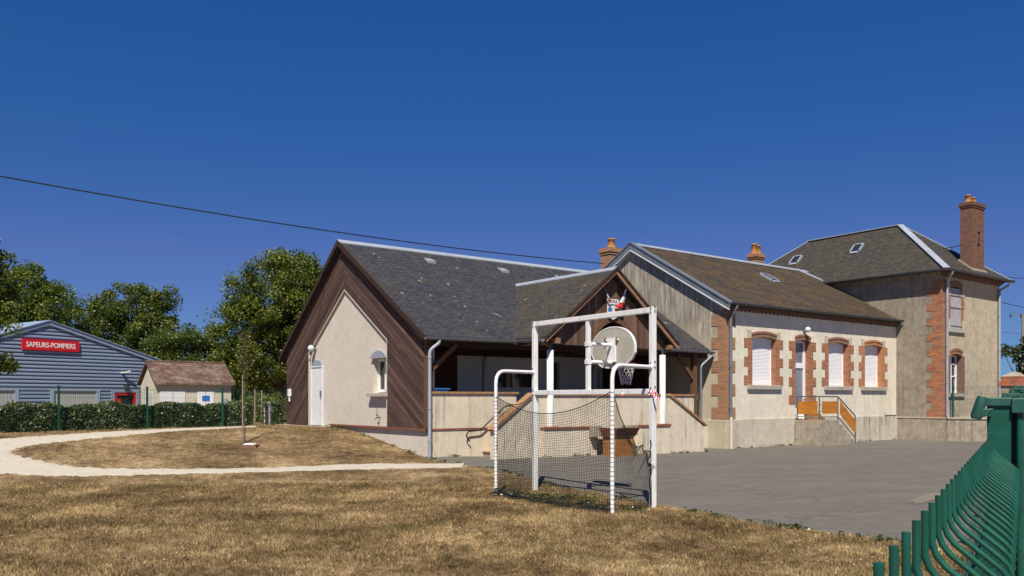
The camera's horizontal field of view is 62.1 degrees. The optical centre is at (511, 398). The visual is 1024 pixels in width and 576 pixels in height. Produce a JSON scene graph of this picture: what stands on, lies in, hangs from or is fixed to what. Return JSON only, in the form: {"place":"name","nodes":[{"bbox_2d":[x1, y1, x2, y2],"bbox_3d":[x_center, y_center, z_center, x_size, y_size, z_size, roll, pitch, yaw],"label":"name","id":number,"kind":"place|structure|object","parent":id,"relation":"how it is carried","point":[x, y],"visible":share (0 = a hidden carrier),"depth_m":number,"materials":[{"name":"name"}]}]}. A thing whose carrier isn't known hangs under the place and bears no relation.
{"place":"outdoors","nodes":[
{"label":"outdoors","id":0,"kind":"place"},
{"bbox_2d":[0,426,463,476],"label":"path","id":1,"kind":"structure","parent":0,"point":[17,464],"depth_m":18.27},
{"bbox_2d":[0,415,977,575],"bbox_3d":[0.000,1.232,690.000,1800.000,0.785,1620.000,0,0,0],"label":"ground","id":2,"kind":"structure","parent":0,"point":[280,447],"depth_m":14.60,"materials":[{"name":"brown plant"}]},
{"bbox_2d":[0,238,23,374],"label":"oak tree","id":3,"kind":"object","parent":2,"relation":"on","point":[7,365],"visible":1,"depth_m":40.22,"materials":[{"name":"green plant"}]},
{"bbox_2d":[0,259,96,331],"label":"oak tree","id":4,"kind":"object","parent":2,"relation":"on","point":[42,294],"visible":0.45,"depth_m":77.08,"materials":[{"name":"green plant"}]},
{"bbox_2d":[0,320,163,408],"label":"fire station","id":5,"kind":"object","parent":2,"relation":"on","point":[51,354],"visible":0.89,"depth_m":61.03,"materials":[{"name":"metal"}]},
{"bbox_2d":[1,388,18,406],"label":"garage door","id":6,"kind":"structure","parent":5,"relation":"in","point":[5,392],"depth_m":57.74,"materials":[{"name":"white metal"}]},
{"bbox_2d":[49,389,99,408],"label":"garage door","id":7,"kind":"structure","parent":5,"relation":"in","point":[66,398],"depth_m":61.55,"materials":[{"name":"white metal"}]},
{"bbox_2d":[110,389,139,406],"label":"door","id":8,"kind":"structure","parent":5,"relation":"in","point":[120,392],"depth_m":64.96,"materials":[{"name":"red paint"}]},
{"bbox_2d":[1,400,253,432],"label":"hedge","id":9,"kind":"object","parent":2,"relation":"on","point":[208,415],"visible":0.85,"depth_m":23.38,"materials":[{"name":"green plant"}]},
{"bbox_2d":[74,281,186,352],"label":"oak tree","id":10,"kind":"object","parent":2,"relation":"on","point":[139,326],"visible":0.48,"depth_m":78.71,"materials":[{"name":"green plant"}]},
{"bbox_2d":[0,385,286,431],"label":"fence","id":11,"kind":"object","parent":2,"relation":"on","point":[58,405],"visible":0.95,"depth_m":23.90,"materials":[{"name":"green metal"}]},
{"bbox_2d":[138,320,220,361],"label":"oak tree","id":12,"kind":"object","parent":2,"relation":"on","point":[192,344],"visible":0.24,"depth_m":72.76,"materials":[{"name":"green plant"}]},
{"bbox_2d":[137,360,235,407],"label":"cabin","id":13,"kind":"object","parent":2,"relation":"on","point":[201,382],"visible":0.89,"depth_m":45.41,"materials":[{"name":"ceramic"}]},
{"bbox_2d":[160,392,184,407],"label":"door","id":14,"kind":"structure","parent":13,"relation":"in","point":[166,396],"depth_m":44.48,"materials":[{"name":"white paint"}]},
{"bbox_2d":[198,392,213,405],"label":"door","id":15,"kind":"structure","parent":13,"relation":"in","point":[200,394],"depth_m":45.52,"materials":[{"name":"metal"}]},
{"bbox_2d":[242,375,243,442],"bbox_3d":[-6.663,0.302,21.107,0.075,1.796,0.070,0,0,-23],"label":"stake","id":16,"kind":"object","parent":2,"relation":"on","point":[242,409],"visible":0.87,"depth_m":21.09,"materials":[{"name":"brown wood"}]},
{"bbox_2d":[231,328,255,442],"bbox_3d":[-6.647,-0.316,21.144,0.528,2.832,0.538,0,0,9],"label":"young tree","id":17,"kind":"object","parent":2,"relation":"on","point":[245,341],"visible":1,"depth_m":21.12,"materials":[{"name":"green plant"}]},
{"bbox_2d":[210,347,285,403],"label":"oak tree","id":18,"kind":"object","parent":2,"relation":"on","point":[234,398],"visible":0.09,"depth_m":64.77,"materials":[{"name":"green plant"}]},
{"bbox_2d":[239,443,259,447],"bbox_3d":[-6.420,1.149,20.814,0.400,0.125,0.320,0,0,0],"label":"plaque","id":19,"kind":"object","parent":2,"relation":"on","point":[251,445],"visible":0.86,"depth_m":20.65,"materials":[{"name":"white stone"}]},
{"bbox_2d":[240,392,264,421],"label":"shrub","id":20,"kind":"object","parent":2,"relation":"on","point":[250,401],"visible":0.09,"depth_m":45.69,"materials":[{"name":"green plant"}]},
{"bbox_2d":[254,389,255,421],"bbox_3d":[-12.088,0.575,40.000,0.074,2.050,0.074,0,0,23],"label":"stake","id":21,"kind":"object","parent":2,"relation":"on","point":[254,405],"visible":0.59,"depth_m":39.97,"materials":[{"name":"wood"}]},
{"bbox_2d":[197,246,322,410],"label":"oak tree","id":22,"kind":"object","parent":2,"relation":"on","point":[293,282],"visible":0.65,"depth_m":56.66,"materials":[{"name":"green plant"}]},
{"bbox_2d":[261,391,262,421],"bbox_3d":[-11.762,0.600,40.000,0.074,2.000,0.074,0,0,-23],"label":"stake","id":23,"kind":"object","parent":2,"relation":"on","point":[261,401],"visible":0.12,"depth_m":39.96,"materials":[{"name":"wood"}]},
{"bbox_2d":[249,391,280,421],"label":"shrub","id":24,"kind":"object","parent":2,"relation":"on","point":[258,405],"visible":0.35,"depth_m":43.74,"materials":[{"name":"green plant"}]},
{"bbox_2d":[260,400,283,424],"bbox_3d":[-7.851,0.513,27.897,0.659,0.974,0.608,0,0,37],"label":"hedge","id":25,"kind":"object","parent":2,"relation":"on","point":[278,409],"visible":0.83,"depth_m":27.79,"materials":[{"name":"green plant"}]},
{"bbox_2d":[269,392,285,419],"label":"shrub","id":26,"kind":"object","parent":2,"relation":"on","point":[283,401],"visible":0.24,"depth_m":46.98,"materials":[{"name":"green plant"}]},
{"bbox_2d":[0,425,872,566],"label":"gravel stones","id":27,"kind":"object","parent":2,"relation":"on","point":[329,469],"visible":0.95,"depth_m":16.76,"materials":[{"name":"stone"}]},
{"bbox_2d":[275,239,714,459],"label":"school building","id":28,"kind":"structure","parent":2,"relation":"on","point":[382,342],"depth_m":23.87,"materials":[{"name":"beige concrete"}]},
{"bbox_2d":[310,360,323,425],"bbox_3d":[-5.971,-0.185,26.000,0.085,2.010,0.840,0,0,-38],"label":"door","id":29,"kind":"structure","parent":28,"relation":"in","point":[316,374],"depth_m":25.97,"materials":[{"name":"white paint"}]},
{"bbox_2d":[366,350,387,396],"bbox_3d":[-3.532,-0.685,22.955,0.360,1.250,1.000,0,0,-38],"label":"window","id":30,"kind":"structure","parent":28,"relation":"in","point":[377,354],"depth_m":23.12,"materials":[{"name":"white glass"}]},
{"bbox_2d":[433,388,450,391],"bbox_3d":[-1.972,0.250,21.526,0.740,1.040,0.410,0,0,-38],"label":"tub","id":31,"kind":"object","parent":28,"relation":"on","point":[442,389],"visible":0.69,"depth_m":21.47,"materials":[{"name":"blue plastic"}]},
{"bbox_2d":[495,372,531,388],"bbox_3d":[0.029,-0.625,29.048,1.650,0.550,0.080,0,0,-38],"label":"inner window","id":32,"kind":"structure","parent":28,"relation":"in","point":[505,380],"depth_m":29.12,"materials":[{"name":"black glass"}]},
{"bbox_2d":[554,362,556,389],"bbox_3d":[1.344,-0.270,30.167,0.600,2.060,0.020,0,0,-38],"label":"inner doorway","id":33,"kind":"structure","parent":28,"relation":"in","point":[555,363],"depth_m":30.31,"materials":[{"name":"black glass"}]},
{"bbox_2d":[562,364,577,395],"bbox_3d":[2.084,-0.245,30.477,0.750,2.010,0.045,0,0,-38],"label":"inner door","id":34,"kind":"structure","parent":28,"relation":"in","point":[569,372],"depth_m":30.45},
{"bbox_2d":[607,299,618,319],"bbox_3d":[2.752,-2.440,23.184,0.420,0.560,0.029,0,0,-38],"label":"shield sign","id":35,"kind":"object","parent":28,"relation":"attached to","point":[612,305],"visible":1,"depth_m":23.16,"materials":[{"name":"white paint"}]},
{"bbox_2d":[616,287,626,307],"bbox_3d":[2.987,-2.800,23.271,0.417,0.608,0.144,0,0,-38],"label":"flag","id":36,"kind":"object","parent":28,"relation":"attached to","point":[621,303],"visible":1,"depth_m":23.24,"materials":[{"name":"fabric"}]},
{"bbox_2d":[489,306,655,512],"bbox_3d":[1.127,0.165,13.604,2.390,3.070,3.144,0,0,-43],"label":"goal","id":37,"kind":"object","parent":2,"relation":"on","point":[614,348],"visible":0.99,"depth_m":13.32,"materials":[{"name":"white paint"}]},
{"bbox_2d":[621,389,659,399],"bbox_3d":[1.968,-0.069,12.734,0.144,0.182,0.842,0,0,-33],"label":"barrier tape","id":38,"kind":"object","parent":37,"relation":"attached to","point":[653,393],"visible":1,"depth_m":12.51,"materials":[{"name":"plastic"}]},
{"bbox_2d":[326,425,900,542],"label":"weeds","id":39,"kind":"object","parent":2,"relation":"on","point":[797,525],"visible":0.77,"depth_m":12.84,"materials":[{"name":"green plant"}]},
{"bbox_2d":[426,439,986,545],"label":"yard","id":40,"kind":"structure","parent":2,"relation":"on","point":[870,488],"depth_m":16.60,"materials":[{"name":"grey asphalt"}]},
{"bbox_2d":[589,425,639,456],"bbox_3d":[2.950,1.210,22.739,1.650,0.980,0.845,0,0,-38],"label":"planter","id":41,"kind":"object","parent":40,"relation":"on","point":[632,430],"visible":0.62,"depth_m":22.46,"materials":[{"name":"brown wood"}]},
{"bbox_2d":[598,238,904,448],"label":"classroom building","id":42,"kind":"structure","parent":40,"relation":"on","point":[803,357],"depth_m":29.34,"materials":[{"name":"paint"}]},
{"bbox_2d":[0,175,603,263],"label":"cable","id":43,"kind":"object","parent":42,"relation":"attached to","point":[274,222],"visible":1,"depth_m":23.40,"materials":[{"name":"black rubber"}]},
{"bbox_2d":[789,333,815,417],"bbox_3d":[10.074,-0.780,29.738,1.620,2.960,0.280,0,0,-38],"label":"door","id":44,"kind":"structure","parent":42,"relation":"in","point":[802,346],"depth_m":29.92,"materials":[{"name":"white glass"}]},
{"bbox_2d":[769,194,1014,440],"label":"house","id":45,"kind":"structure","parent":40,"relation":"on","point":[945,304],"depth_m":33.55,"materials":[{"name":"paint"}]},
{"bbox_2d":[949,348,965,396],"bbox_3d":[17.068,-1.025,32.878,1.430,1.870,0.325,0,0,-38],"label":"window","id":46,"kind":"structure","parent":45,"relation":"in","point":[956,360],"depth_m":33.12,"materials":[{"name":"white glass"}]},
{"bbox_2d":[909,492,940,504],"bbox_3d":[6.624,1.580,13.526,0.367,0.001,2.062,0,0,35],"label":"worn patch","id":47,"kind":"object","parent":40,"relation":"on","point":[921,499],"visible":0.75,"depth_m":13.50,"materials":[{"name":"beige concrete"}]},
{"bbox_2d":[873,385,1023,575],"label":"fence","id":48,"kind":"object","parent":2,"relation":"on","point":[993,468],"visible":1,"depth_m":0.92,"materials":[{"name":"green metal"}]},
{"bbox_2d":[947,417,986,440],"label":"boundary wall","id":49,"kind":"structure","parent":2,"relation":"on","point":[965,429],"depth_m":31.99,"materials":[{"name":"concrete"}]},
{"bbox_2d":[952,385,1000,416],"bbox_3d":[17.975,0.090,31.760,2.773,1.220,0.080,0,0,25],"label":"fence","id":50,"kind":"object","parent":49,"relation":"on","point":[953,400],"depth_m":32.11,"materials":[{"name":"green metal"}]},
{"bbox_2d":[999,372,1023,396],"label":"house","id":51,"kind":"structure","parent":2,"relation":"on","point":[1008,381],"depth_m":31.02,"materials":[{"name":"concrete"}]},
{"bbox_2d":[1001,336,1023,374],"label":"laurel bush","id":52,"kind":"object","parent":2,"relation":"on","point":[1016,351],"visible":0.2,"depth_m":45.96,"materials":[{"name":"green plant"}]},
{"bbox_2d":[1010,311,1023,368],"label":"utility pole","id":53,"kind":"object","parent":2,"relation":"on","point":[1022,324],"visible":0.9,"depth_m":61.97,"materials":[{"name":"metal"}]},
{"bbox_2d":[0,0,1023,396],"label":"sky","id":54,"kind":"structure","parent":0,"point":[556,129],"materials":[{"name":"blue"}]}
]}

